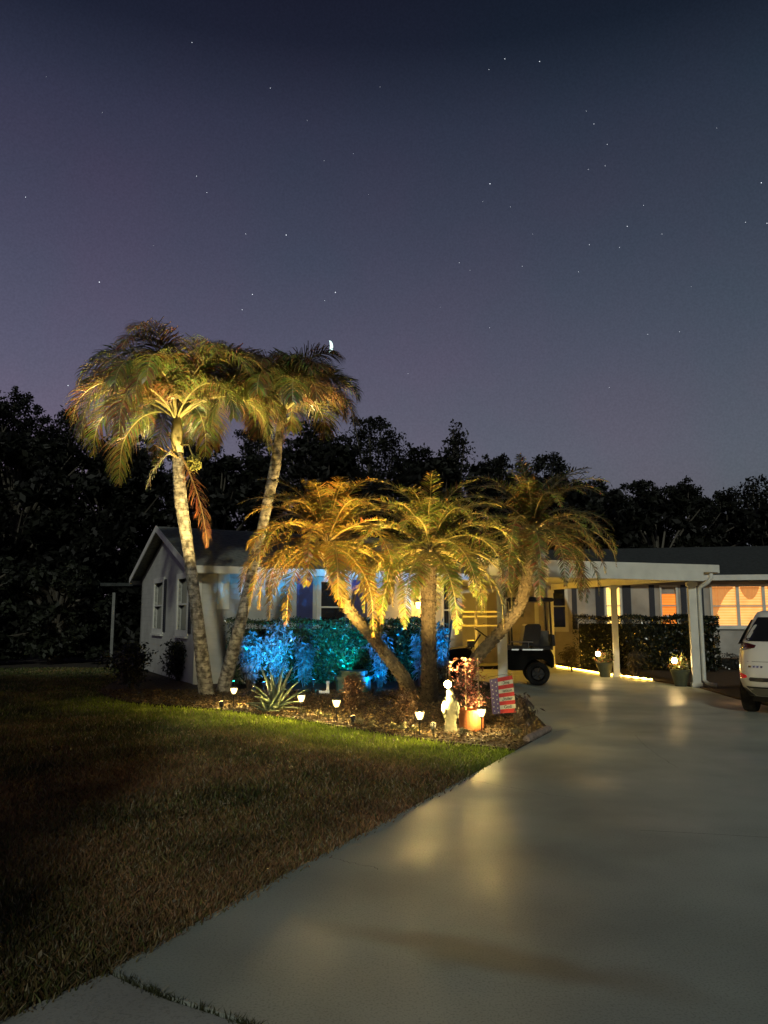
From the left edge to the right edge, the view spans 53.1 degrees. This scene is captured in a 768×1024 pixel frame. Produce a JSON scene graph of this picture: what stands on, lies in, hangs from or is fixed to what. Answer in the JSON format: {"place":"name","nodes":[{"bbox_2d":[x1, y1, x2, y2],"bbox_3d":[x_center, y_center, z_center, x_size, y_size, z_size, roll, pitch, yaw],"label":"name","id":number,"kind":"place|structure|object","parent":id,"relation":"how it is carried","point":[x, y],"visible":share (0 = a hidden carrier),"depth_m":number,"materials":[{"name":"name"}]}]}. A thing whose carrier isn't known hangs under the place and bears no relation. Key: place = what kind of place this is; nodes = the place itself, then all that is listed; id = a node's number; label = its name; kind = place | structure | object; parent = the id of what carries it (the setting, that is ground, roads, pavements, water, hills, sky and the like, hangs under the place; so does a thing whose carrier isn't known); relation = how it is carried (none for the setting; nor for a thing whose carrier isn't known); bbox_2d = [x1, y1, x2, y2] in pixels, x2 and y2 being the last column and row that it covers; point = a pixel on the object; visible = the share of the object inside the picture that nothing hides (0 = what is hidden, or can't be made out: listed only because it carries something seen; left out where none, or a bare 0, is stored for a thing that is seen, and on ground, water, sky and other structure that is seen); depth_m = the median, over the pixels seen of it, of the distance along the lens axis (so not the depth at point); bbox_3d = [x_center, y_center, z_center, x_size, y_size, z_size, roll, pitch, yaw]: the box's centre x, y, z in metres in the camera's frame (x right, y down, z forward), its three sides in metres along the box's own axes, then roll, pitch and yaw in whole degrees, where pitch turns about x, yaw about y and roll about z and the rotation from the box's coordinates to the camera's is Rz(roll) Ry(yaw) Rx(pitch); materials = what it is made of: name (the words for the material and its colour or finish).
{"place":"outdoors","nodes":[
{"label":"outdoors","id":0,"kind":"place"},
{"bbox_2d":[0,971,236,1023],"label":"pavement","id":1,"kind":"structure","parent":0,"point":[110,999],"depth_m":3.07,"materials":[{"name":"concrete"}]},
{"bbox_2d":[0,646,546,1021],"bbox_3d":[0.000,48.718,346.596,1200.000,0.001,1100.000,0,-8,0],"label":"ground","id":2,"kind":"structure","parent":0,"point":[38,662],"depth_m":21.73,"materials":[{"name":"plant"}]},
{"bbox_2d":[0,556,34,661],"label":"tree","id":3,"kind":"object","parent":2,"relation":"on","point":[8,647],"visible":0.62,"depth_m":25.55,"materials":[{"name":"green plant"}]},
{"bbox_2d":[0,398,38,600],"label":"tree","id":4,"kind":"object","parent":2,"relation":"on","point":[2,408],"visible":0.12,"depth_m":38.75,"materials":[{"name":"green plant"}]},
{"bbox_2d":[0,386,67,556],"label":"tree","id":5,"kind":"object","parent":2,"relation":"on","point":[21,402],"visible":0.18,"depth_m":40.62,"materials":[{"name":"green plant"}]},
{"bbox_2d":[0,559,122,663],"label":"tree","id":6,"kind":"object","parent":2,"relation":"on","point":[71,583],"visible":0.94,"depth_m":26.09,"materials":[{"name":"green plant"}]},
{"bbox_2d":[0,430,124,648],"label":"tree","id":7,"kind":"object","parent":2,"relation":"on","point":[24,451],"visible":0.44,"depth_m":35.88,"materials":[{"name":"green plant"}]},
{"bbox_2d":[22,403,118,602],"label":"tree","id":8,"kind":"object","parent":2,"relation":"on","point":[66,434],"visible":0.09,"depth_m":42.27,"materials":[{"name":"green plant"}]},
{"bbox_2d":[14,444,197,649],"bbox_3d":[-13.210,1.667,37.873,9.773,10.199,9.421,7,-10,-41],"label":"tree","id":9,"kind":"object","parent":2,"relation":"on","point":[123,501],"visible":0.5,"depth_m":36.23,"materials":[{"name":"green plant"}]},
{"bbox_2d":[65,431,167,617],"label":"tree","id":10,"kind":"object","parent":2,"relation":"on","point":[132,546],"visible":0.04,"depth_m":44.12,"materials":[{"name":"green plant"}]},
{"bbox_2d":[116,439,242,550],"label":"tree","id":11,"kind":"object","parent":2,"relation":"on","point":[187,452],"visible":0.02,"depth_m":44.80,"materials":[{"name":"green plant"}]},
{"bbox_2d":[118,453,297,614],"bbox_3d":[-8.594,2.114,39.655,9.941,10.242,9.918,5,-9,-33],"label":"tree","id":12,"kind":"object","parent":2,"relation":"on","point":[224,498],"visible":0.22,"depth_m":38.06,"materials":[{"name":"green plant"}]},
{"bbox_2d":[0,722,471,967],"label":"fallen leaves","id":13,"kind":"object","parent":2,"relation":"on","point":[40,952],"visible":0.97,"depth_m":6.35,"materials":[{"name":"brown plant"}]},
{"bbox_2d":[204,428,294,530],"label":"tree","id":14,"kind":"object","parent":2,"relation":"on","point":[248,447],"visible":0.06,"depth_m":43.97,"materials":[{"name":"green plant"}]},
{"bbox_2d":[271,417,348,516],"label":"tree","id":15,"kind":"object","parent":2,"relation":"on","point":[307,435],"visible":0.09,"depth_m":45.16,"materials":[{"name":"green plant"}]},
{"bbox_2d":[245,436,420,541],"bbox_3d":[-2.558,1.619,39.352,9.680,10.829,10.110,3,-8,-20],"label":"tree","id":16,"kind":"object","parent":2,"relation":"on","point":[328,462],"visible":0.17,"depth_m":38.09,"materials":[{"name":"green plant"}]},
{"bbox_2d":[332,415,417,538],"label":"tree","id":17,"kind":"object","parent":2,"relation":"on","point":[382,443],"visible":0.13,"depth_m":44.31,"materials":[{"name":"green plant"}]},
{"bbox_2d":[391,442,439,500],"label":"tree","id":18,"kind":"object","parent":2,"relation":"on","point":[415,454],"visible":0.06,"depth_m":45.33,"materials":[{"name":"green plant"}]},
{"bbox_2d":[100,526,767,684],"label":"house","id":19,"kind":"structure","parent":2,"relation":"on","point":[734,592],"depth_m":22.44,"materials":[{"name":"white paint"}]},
{"bbox_2d":[150,577,164,635],"bbox_3d":[-6.263,2.634,21.421,0.180,1.590,1.380,4,-9,-28],"label":"window","id":20,"kind":"structure","parent":19,"relation":"in","point":[157,631],"depth_m":21.70,"materials":[{"name":"white paint"}]},
{"bbox_2d":[173,573,187,638],"bbox_3d":[-4.948,2.301,18.971,0.180,1.590,1.280,4,-9,-28],"label":"window","id":21,"kind":"structure","parent":19,"relation":"in","point":[182,633],"depth_m":19.26,"materials":[{"name":"white paint"}]},
{"bbox_2d":[316,577,350,628],"bbox_3d":[-1.280,2.437,19.486,0.877,1.540,0.555,0,-8,0],"label":"window","id":22,"kind":"structure","parent":19,"relation":"in","point":[327,608],"depth_m":19.51,"materials":[{"name":"black glass"}]},
{"bbox_2d":[442,583,454,638],"bbox_3d":[1.712,2.713,21.072,0.415,1.500,0.180,4,-9,-28],"label":"window","id":23,"kind":"structure","parent":19,"relation":"in","point":[445,609],"depth_m":21.11,"materials":[{"name":"white glass"}]},
{"bbox_2d":[462,591,486,652],"bbox_3d":[3.042,3.739,26.135,0.900,2.070,0.123,-2,-8,12],"label":"door","id":24,"kind":"structure","parent":19,"relation":"in","point":[468,633],"depth_m":26.17,"materials":[{"name":"white paint"}]},
{"bbox_2d":[547,586,568,631],"bbox_3d":[5.804,3.173,25.685,0.666,1.630,0.180,-2,-8,12],"label":"window","id":25,"kind":"structure","parent":19,"relation":"in","point":[560,602],"depth_m":25.70,"materials":[{"name":"black glass"}]},
{"bbox_2d":[604,586,622,623],"bbox_3d":[7.547,3.111,25.301,0.634,1.370,0.286,0,-8,0],"label":"window","id":26,"kind":"structure","parent":19,"relation":"in","point":[606,588],"depth_m":25.37,"materials":[{"name":"yellow glass"}]},
{"bbox_2d":[659,585,678,623],"bbox_3d":[9.245,3.061,24.937,0.653,1.370,0.290,0,-8,0],"label":"window","id":27,"kind":"structure","parent":19,"relation":"in","point":[668,602],"depth_m":25.02,"materials":[{"name":"orange glass"}]},
{"bbox_2d":[709,584,767,628],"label":"window","id":28,"kind":"structure","parent":19,"relation":"in","point":[735,605],"depth_m":24.55,"materials":[{"name":"orange glass"}]},
{"bbox_2d":[349,453,521,550],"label":"tree","id":29,"kind":"object","parent":2,"relation":"on","point":[444,466],"visible":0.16,"depth_m":38.58,"materials":[{"name":"green plant"}]},
{"bbox_2d":[438,419,488,534],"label":"tree","id":30,"kind":"object","parent":2,"relation":"on","point":[458,453],"visible":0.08,"depth_m":41.55,"materials":[{"name":"green plant"}]},
{"bbox_2d":[469,452,518,550],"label":"tree","id":31,"kind":"object","parent":2,"relation":"on","point":[494,467],"visible":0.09,"depth_m":43.12,"materials":[{"name":"green plant"}]},
{"bbox_2d":[514,451,577,532],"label":"tree","id":32,"kind":"object","parent":2,"relation":"on","point":[558,466],"visible":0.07,"depth_m":44.94,"materials":[{"name":"green plant"}]},
{"bbox_2d":[480,472,646,550],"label":"tree","id":33,"kind":"object","parent":2,"relation":"on","point":[591,502],"visible":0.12,"depth_m":36.80,"materials":[{"name":"green plant"}]},
{"bbox_2d":[574,479,625,546],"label":"tree","id":34,"kind":"object","parent":2,"relation":"on","point":[601,486],"visible":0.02,"depth_m":43.98,"materials":[{"name":"green plant"}]},
{"bbox_2d":[597,479,678,547],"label":"tree","id":35,"kind":"object","parent":2,"relation":"on","point":[638,487],"visible":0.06,"depth_m":42.66,"materials":[{"name":"green plant"}]},
{"bbox_2d":[577,489,766,548],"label":"tree","id":36,"kind":"object","parent":2,"relation":"on","point":[655,504],"visible":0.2,"depth_m":38.60,"materials":[{"name":"green plant"}]},
{"bbox_2d":[659,475,724,542],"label":"tree","id":37,"kind":"object","parent":2,"relation":"on","point":[689,491],"visible":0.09,"depth_m":43.81,"materials":[{"name":"green plant"}]},
{"bbox_2d":[700,485,744,545],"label":"tree","id":38,"kind":"object","parent":2,"relation":"on","point":[721,498],"visible":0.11,"depth_m":45.98,"materials":[{"name":"green plant"}]},
{"bbox_2d":[682,500,767,546],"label":"tree","id":39,"kind":"object","parent":2,"relation":"on","point":[760,528],"visible":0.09,"depth_m":38.74,"materials":[{"name":"green plant"}]},
{"bbox_2d":[726,474,767,545],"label":"tree","id":40,"kind":"object","parent":2,"relation":"on","point":[754,497],"visible":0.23,"depth_m":40.33,"materials":[{"name":"green plant"}]},
{"bbox_2d":[98,672,547,752],"bbox_3d":[-2.449,3.766,16.022,10.103,0.072,14.234,0,-8,0],"label":"planting bed","id":41,"kind":"object","parent":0,"point":[160,682],"visible":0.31,"depth_m":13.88,"materials":[{"name":"brown plant"}]},
{"bbox_2d":[93,637,158,687],"bbox_3d":[-5.509,3.276,16.721,1.295,1.125,1.101,-4,-9,26],"label":"shrub","id":42,"kind":"object","parent":41,"relation":"on","point":[133,659],"visible":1,"depth_m":16.57,"materials":[{"name":"green plant"}]},
{"bbox_2d":[157,638,186,680],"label":"shrub","id":43,"kind":"object","parent":41,"relation":"on","point":[175,653],"visible":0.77,"depth_m":18.50,"materials":[{"name":"green plant"}]},
{"bbox_2d":[63,316,288,694],"bbox_3d":[-4.157,0.108,15.243,4.533,7.188,4.431,0,-8,0],"label":"palm tree","id":44,"kind":"object","parent":41,"relation":"on","point":[182,386],"visible":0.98,"depth_m":15.03,"materials":[{"name":"green plant"}]},
{"bbox_2d":[237,624,273,688],"bbox_3d":[-2.827,3.110,16.541,0.910,1.397,0.666,2,-8,-16],"label":"shrub","id":45,"kind":"object","parent":41,"relation":"on","point":[250,668],"visible":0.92,"depth_m":16.45,"materials":[{"name":"green plant"}]},
{"bbox_2d":[250,693,279,711],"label":"agave","id":46,"kind":"object","parent":41,"relation":"on","point":[265,709],"visible":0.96,"depth_m":12.36,"materials":[{"name":"green plant"}]},
{"bbox_2d":[253,614,295,687],"bbox_3d":[-2.368,3.015,16.650,0.929,1.616,0.939,0,-8,0],"label":"shrub","id":47,"kind":"object","parent":41,"relation":"on","point":[277,648],"visible":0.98,"depth_m":16.57,"materials":[{"name":"green plant"}]},
{"bbox_2d":[246,665,308,709],"bbox_3d":[-1.759,2.908,12.723,1.001,0.761,1.084,0,-8,0],"label":"agave","id":48,"kind":"object","parent":41,"relation":"on","point":[273,690],"visible":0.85,"depth_m":12.61,"materials":[{"name":"green plant"}]},
{"bbox_2d":[204,340,363,691],"bbox_3d":[-2.163,0.130,16.013,3.197,7.367,3.211,-7,-11,43],"label":"palm tree","id":49,"kind":"object","parent":41,"relation":"on","point":[288,383],"visible":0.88,"depth_m":15.85,"materials":[{"name":"green plant"}]},
{"bbox_2d":[291,635,318,686],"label":"shrub","id":50,"kind":"object","parent":41,"relation":"on","point":[305,664],"visible":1,"depth_m":16.93,"materials":[{"name":"green plant"}]},
{"bbox_2d":[314,709,322,719],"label":"sprig","id":51,"kind":"object","parent":41,"relation":"on","point":[317,712],"visible":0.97,"depth_m":11.52,"materials":[{"name":"green plant"}]},
{"bbox_2d":[223,616,420,684],"bbox_3d":[-1.243,3.224,18.140,4.985,1.587,1.392,2,-8,-16],"label":"hedge","id":52,"kind":"object","parent":41,"relation":"on","point":[329,661],"visible":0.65,"depth_m":17.81,"materials":[{"name":"green plant"}]},
{"bbox_2d":[319,681,329,693],"bbox_3d":[-1.192,3.530,15.388,0.207,0.290,0.080,0,-8,0],"label":"pipe","id":53,"kind":"object","parent":41,"relation":"on","point":[327,690],"visible":0.84,"depth_m":15.37,"materials":[{"name":"plastic"}]},
{"bbox_2d":[321,712,331,723],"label":"sprig","id":54,"kind":"object","parent":41,"relation":"on","point":[328,715],"visible":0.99,"depth_m":11.19,"materials":[{"name":"green plant"}]},
{"bbox_2d":[236,475,418,700],"bbox_3d":[-0.918,1.430,12.940,3.231,4.113,3.472,0,-8,0],"label":"date palm","id":55,"kind":"object","parent":41,"relation":"on","point":[329,521],"visible":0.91,"depth_m":12.66,"materials":[{"name":"green plant"}]},
{"bbox_2d":[332,698,340,718],"bbox_3d":[-0.703,2.958,11.379,0.132,0.402,0.132,-1,-8,10],"label":"path lamp","id":56,"kind":"object","parent":41,"relation":"on","point":[336,702],"visible":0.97,"depth_m":11.37,"materials":[{"name":"black plastic"}]},
{"bbox_2d":[339,627,360,669],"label":"shrub","id":57,"kind":"object","parent":41,"relation":"on","point":[351,646],"visible":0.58,"depth_m":17.90,"materials":[{"name":"green plant"}]},
{"bbox_2d":[338,673,366,712],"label":"shrub","id":58,"kind":"object","parent":41,"relation":"on","point":[352,690],"visible":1,"depth_m":12.24,"materials":[{"name":"brown plant"}]},
{"bbox_2d":[334,670,372,692],"bbox_3d":[-0.635,3.510,15.950,0.800,0.440,0.620,0,-8,0],"label":"pump cover","id":59,"kind":"object","parent":41,"relation":"on","point":[366,677],"visible":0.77,"depth_m":15.74,"materials":[{"name":"plastic"}]},
{"bbox_2d":[354,717,363,729],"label":"sprig","id":60,"kind":"object","parent":41,"relation":"on","point":[359,719],"visible":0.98,"depth_m":10.59,"materials":[{"name":"brown plant"}]},
{"bbox_2d":[366,718,376,732],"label":"sprig","id":61,"kind":"object","parent":41,"relation":"on","point":[371,723],"visible":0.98,"depth_m":10.31,"materials":[{"name":"brown plant"}]},
{"bbox_2d":[360,629,394,686],"bbox_3d":[-0.099,3.220,17.030,0.698,1.309,0.542,-4,-9,24],"label":"shrub","id":62,"kind":"object","parent":41,"relation":"on","point":[380,668],"visible":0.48,"depth_m":16.95,"materials":[{"name":"green plant"}]},
{"bbox_2d":[390,722,399,731],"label":"sprig","id":63,"kind":"object","parent":41,"relation":"on","point":[394,725],"visible":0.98,"depth_m":10.12,"materials":[{"name":"green plant"}]},
{"bbox_2d":[399,721,406,730],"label":"sprig","id":64,"kind":"object","parent":41,"relation":"on","point":[403,726],"visible":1,"depth_m":10.04,"materials":[{"name":"green plant"}]},
{"bbox_2d":[393,684,418,727],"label":"shrub","id":65,"kind":"object","parent":41,"relation":"on","point":[403,706],"visible":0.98,"depth_m":10.60,"materials":[{"name":"brown plant"}]},
{"bbox_2d":[403,574,411,625],"bbox_3d":[0.599,2.847,19.090,0.220,2.600,0.220,0,-8,0],"label":"porch post","id":66,"kind":"object","parent":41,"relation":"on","point":[407,598],"visible":0.1,"depth_m":19.10,"materials":[{"name":"white paint"}]},
{"bbox_2d":[407,725,419,737],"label":"sprig","id":67,"kind":"object","parent":41,"relation":"on","point":[415,728],"visible":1,"depth_m":9.89,"materials":[{"name":"green plant"}]},
{"bbox_2d":[409,631,421,685],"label":"shrub","id":68,"kind":"object","parent":41,"relation":"on","point":[416,654],"visible":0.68,"depth_m":17.34,"materials":[{"name":"green plant"}]},
{"bbox_2d":[415,709,424,735],"bbox_3d":[0.464,2.769,9.982,0.132,0.402,0.132,5,-9,-30],"label":"path lamp","id":69,"kind":"object","parent":41,"relation":"on","point":[419,714],"visible":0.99,"depth_m":9.98,"materials":[{"name":"black plastic"}]},
{"bbox_2d":[430,722,435,733],"bbox_3d":[0.645,2.851,10.056,0.080,0.199,0.103,0,-8,0],"label":"garden spotlight","id":70,"kind":"object","parent":41,"relation":"on","point":[432,725],"visible":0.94,"depth_m":10.04,"materials":[{"name":"white plastic"}]},
{"bbox_2d":[348,470,526,703],"bbox_3d":[0.867,1.463,13.086,3.155,4.094,3.247,0,-8,0],"label":"date palm","id":71,"kind":"object","parent":41,"relation":"on","point":[431,523],"visible":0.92,"depth_m":12.81,"materials":[{"name":"green plant"}]},
{"bbox_2d":[436,619,451,687],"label":"shrub","id":72,"kind":"object","parent":41,"relation":"on","point":[443,660],"visible":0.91,"depth_m":16.83,"materials":[{"name":"green plant"}]},
{"bbox_2d":[441,688,459,731],"bbox_3d":[0.896,2.679,10.385,0.247,0.587,0.201,0,-8,0],"label":"statue","id":73,"kind":"object","parent":41,"relation":"on","point":[450,707],"visible":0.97,"depth_m":10.33,"materials":[{"name":"white stone"}]},
{"bbox_2d":[444,681,450,688],"bbox_3d":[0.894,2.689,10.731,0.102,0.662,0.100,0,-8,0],"label":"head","id":74,"kind":"object","parent":73,"relation":"attached to","point":[447,684],"visible":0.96,"depth_m":10.73,"materials":[{"name":"white stone"}]},
{"bbox_2d":[447,598,457,680],"bbox_3d":[1.568,2.849,17.375,0.339,2.134,0.090,0,-8,0],"label":"pole","id":75,"kind":"object","parent":41,"relation":"on","point":[450,628],"visible":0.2,"depth_m":17.37,"materials":[{"name":"black plastic"}]},
{"bbox_2d":[458,727,469,739],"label":"sprig","id":76,"kind":"object","parent":41,"relation":"on","point":[463,730],"visible":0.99,"depth_m":9.64,"materials":[{"name":"green plant"}]},
{"bbox_2d":[449,657,493,730],"bbox_3d":[1.206,2.506,10.641,0.621,1.001,0.616,0,-8,0],"label":"potted plant","id":77,"kind":"object","parent":41,"relation":"on","point":[469,718],"visible":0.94,"depth_m":10.56,"materials":[{"name":"plant"}]},
{"bbox_2d":[477,707,485,730],"bbox_3d":[1.306,2.810,10.287,0.132,0.402,0.132,-3,-8,19],"label":"path lamp","id":78,"kind":"object","parent":41,"relation":"on","point":[481,712],"visible":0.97,"depth_m":10.28,"materials":[{"name":"black plastic"}]},
{"bbox_2d":[488,673,515,725],"bbox_3d":[1.589,2.571,10.352,0.370,0.793,0.044,0,-8,-3],"label":"garden flag","id":79,"kind":"object","parent":41,"relation":"on","point":[502,695],"visible":0.98,"depth_m":10.36,"materials":[{"name":"fabric"}]},
{"bbox_2d":[509,725,521,738],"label":"sprig","id":80,"kind":"object","parent":41,"relation":"on","point":[512,731],"visible":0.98,"depth_m":9.71,"materials":[{"name":"green plant"}]},
{"bbox_2d":[510,694,527,723],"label":"shrub","id":81,"kind":"object","parent":41,"relation":"on","point":[517,705],"visible":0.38,"depth_m":11.15,"materials":[{"name":"green plant"}]},
{"bbox_2d":[514,692,544,734],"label":"shrub","id":82,"kind":"object","parent":41,"relation":"on","point":[525,704],"visible":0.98,"depth_m":9.97,"materials":[{"name":"green plant"}]},
{"bbox_2d":[447,453,618,693],"bbox_3d":[2.388,1.325,14.101,3.683,4.604,3.148,-4,-9,26],"label":"date palm","id":83,"kind":"object","parent":41,"relation":"on","point":[529,504],"visible":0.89,"depth_m":13.78,"materials":[{"name":"green plant"}]},
{"bbox_2d":[523,725,551,741],"bbox_3d":[2.014,2.900,10.054,0.112,0.112,1.110,-4,-9,26],"label":"kerb stone","id":84,"kind":"object","parent":41,"relation":"on","point":[538,733],"visible":0.95,"depth_m":9.91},
{"bbox_2d":[0,0,767,594],"label":"sky","id":85,"kind":"structure","parent":0,"point":[419,164],"materials":[{"name":"blue"}]},
{"bbox_2d":[111,666,767,1023],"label":"driveway","id":86,"kind":"structure","parent":0,"point":[588,899],"depth_m":4.25,"materials":[{"name":"concrete"}]},
{"bbox_2d":[108,969,268,1023],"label":"joint grass","id":87,"kind":"structure","parent":86,"relation":"on","point":[202,1006],"depth_m":3.15,"materials":[{"name":"green plant"}]},
{"bbox_2d":[462,611,496,649],"bbox_3d":[2.750,3.816,22.933,1.500,1.715,0.125,0,-8,0],"label":"porch railing","id":88,"kind":"object","parent":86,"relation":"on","point":[475,625],"visible":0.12,"depth_m":22.96,"materials":[{"name":"white paint"}]},
{"bbox_2d":[446,597,554,685],"bbox_3d":[2.692,3.015,18.101,2.540,2.000,1.168,-1,-8,6],"label":"golf cart","id":89,"kind":"object","parent":86,"relation":"on","point":[526,653],"visible":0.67,"depth_m":17.53,"materials":[{"name":"metal"}]},
{"bbox_2d":[558,644,581,671],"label":"shrub","id":90,"kind":"object","parent":86,"relation":"on","point":[571,656],"visible":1,"depth_m":21.77,"materials":[{"name":"green plant"}]},
{"bbox_2d":[462,558,719,687],"bbox_3d":[4.645,2.987,20.695,5.689,2.755,9.996,0,-8,0],"label":"carport","id":91,"kind":"object","parent":86,"relation":"on","point":[613,577],"visible":0.73,"depth_m":16.99,"materials":[{"name":"white paint"}]},
{"bbox_2d":[588,646,614,676],"bbox_3d":[5.735,3.879,19.990,0.685,0.797,0.588,5,-9,-34],"label":"plant pot","id":92,"kind":"object","parent":86,"relation":"on","point":[604,665],"visible":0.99,"depth_m":19.87,"materials":[{"name":"green ceramic"}]},
{"bbox_2d":[556,666,654,680],"bbox_3d":[5.853,4.426,21.208,0.273,0.067,5.282,2,-8,-13],"label":"rope light","id":93,"kind":"object","parent":86,"relation":"on","point":[598,673],"visible":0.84,"depth_m":21.02,"materials":[{"name":"white plastic"}]},
{"bbox_2d":[668,648,690,686],"bbox_3d":[6.698,3.499,17.335,0.682,0.835,0.563,0,-8,0],"label":"plant pot","id":94,"kind":"object","parent":86,"relation":"on","point":[680,673],"visible":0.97,"depth_m":17.21,"materials":[{"name":"green ceramic"}]},
{"bbox_2d":[738,611,767,711],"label":"parked car","id":95,"kind":"object","parent":86,"relation":"on","point":[753,662],"visible":1,"depth_m":12.23,"materials":[{"name":"paint"}]},
{"bbox_2d":[540,631,548,645],"bbox_3d":[3.692,2.949,17.952,0.280,0.348,0.420,-1,-8,6],"label":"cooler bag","id":96,"kind":"object","parent":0,"point":[544,639],"visible":0.71,"depth_m":17.74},
{"bbox_2d":[545,663,767,705],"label":"garden ground","id":97,"kind":"structure","parent":0,"point":[726,680],"depth_m":19.54,"materials":[{"name":"grey concrete"}]},
{"bbox_2d":[623,649,649,675],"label":"shrub","id":98,"kind":"object","parent":97,"relation":"on","point":[633,658],"visible":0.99,"depth_m":19.91,"materials":[{"name":"green plant"}]},
{"bbox_2d":[572,613,721,671],"bbox_3d":[7.775,3.821,22.794,4.119,1.676,1.607,-3,-8,24],"label":"hedge","id":99,"kind":"object","parent":97,"relation":"on","point":[661,642],"visible":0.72,"depth_m":22.30,"materials":[{"name":"green plant"}]},
{"bbox_2d":[699,634,709,664],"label":"shrub","id":100,"kind":"object","parent":97,"relation":"on","point":[705,648],"visible":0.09,"depth_m":20.66,"materials":[{"name":"green plant"}]},
{"bbox_2d":[719,652,738,668],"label":"hedge","id":101,"kind":"object","parent":97,"relation":"on","point":[732,662],"visible":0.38,"depth_m":22.41,"materials":[{"name":"green plant"}]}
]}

